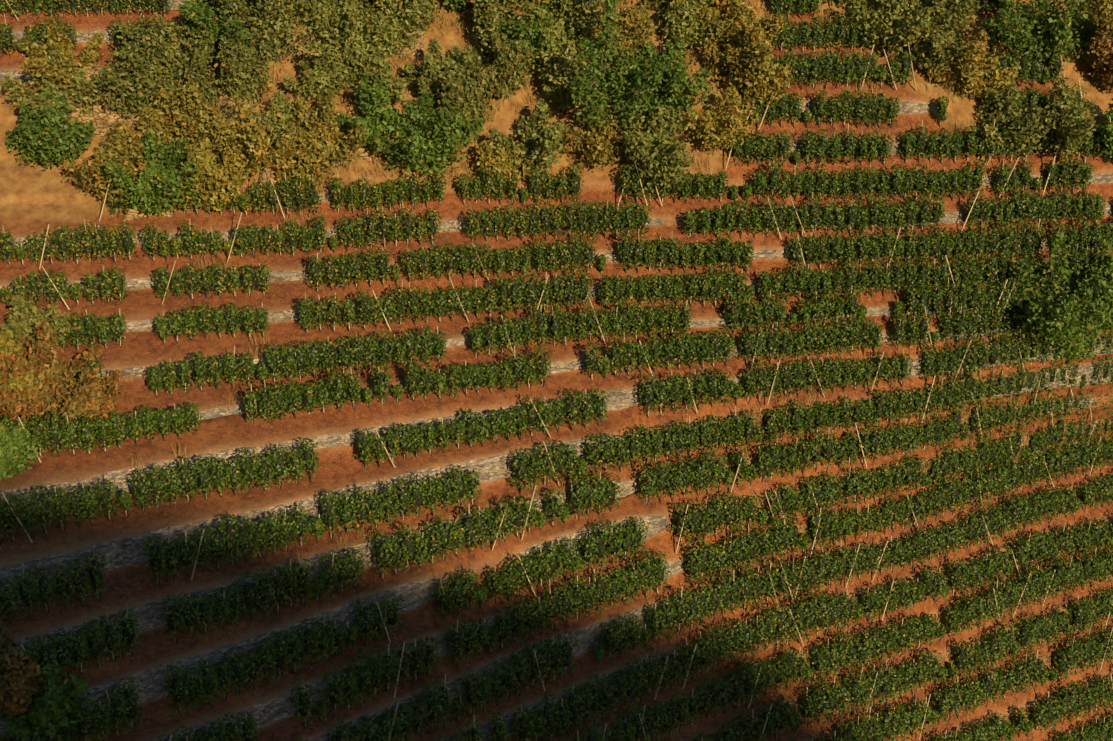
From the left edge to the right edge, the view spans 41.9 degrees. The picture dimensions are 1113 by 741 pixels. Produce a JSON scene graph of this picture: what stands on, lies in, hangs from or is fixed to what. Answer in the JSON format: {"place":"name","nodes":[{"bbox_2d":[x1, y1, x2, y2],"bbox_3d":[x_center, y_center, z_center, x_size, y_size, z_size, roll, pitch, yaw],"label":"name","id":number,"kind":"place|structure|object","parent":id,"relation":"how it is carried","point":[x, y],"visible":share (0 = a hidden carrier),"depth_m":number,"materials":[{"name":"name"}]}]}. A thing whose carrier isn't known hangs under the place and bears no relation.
{"place":"outdoors","nodes":[
{"label":"outdoors","id":0,"kind":"place"},
{"bbox_2d":[0,0,1112,740],"bbox_3d":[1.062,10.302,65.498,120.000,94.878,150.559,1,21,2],"label":"hillside","id":1,"kind":"structure","parent":0,"point":[38,198],"depth_m":91.71,"materials":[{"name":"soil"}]},
{"bbox_2d":[47,6,679,220],"bbox_3d":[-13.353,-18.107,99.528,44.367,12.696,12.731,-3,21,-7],"label":"rock outcrops","id":2,"kind":"object","parent":1,"relation":"on","point":[103,120],"visible":0.04,"depth_m":97.85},
{"bbox_2d":[0,0,1112,740],"bbox_3d":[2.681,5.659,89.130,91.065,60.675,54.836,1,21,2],"label":"vine foliage","id":3,"kind":"object","parent":1,"relation":"on","point":[644,634],"visible":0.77,"depth_m":92.78,"materials":[{"name":"green plant"}]},
{"bbox_2d":[0,0,1112,740],"bbox_3d":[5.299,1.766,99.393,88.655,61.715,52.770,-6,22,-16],"label":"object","id":4,"kind":"object","parent":1,"relation":"on","point":[630,434],"visible":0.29,"depth_m":93.41,"materials":[{"name":"brown wood"}]},
{"bbox_2d":[0,0,1112,740],"bbox_3d":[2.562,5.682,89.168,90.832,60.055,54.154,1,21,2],"label":"grapevines","id":5,"kind":"object","parent":4,"relation":"on","point":[746,582],"visible":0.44,"depth_m":93.21,"materials":[{"name":"green plant"}]},
{"bbox_2d":[0,0,1112,740],"bbox_3d":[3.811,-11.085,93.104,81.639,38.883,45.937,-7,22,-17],"label":"trees","id":6,"kind":"object","parent":1,"relation":"on","point":[32,382],"depth_m":97.17,"materials":[{"name":"green plant"}]}
]}

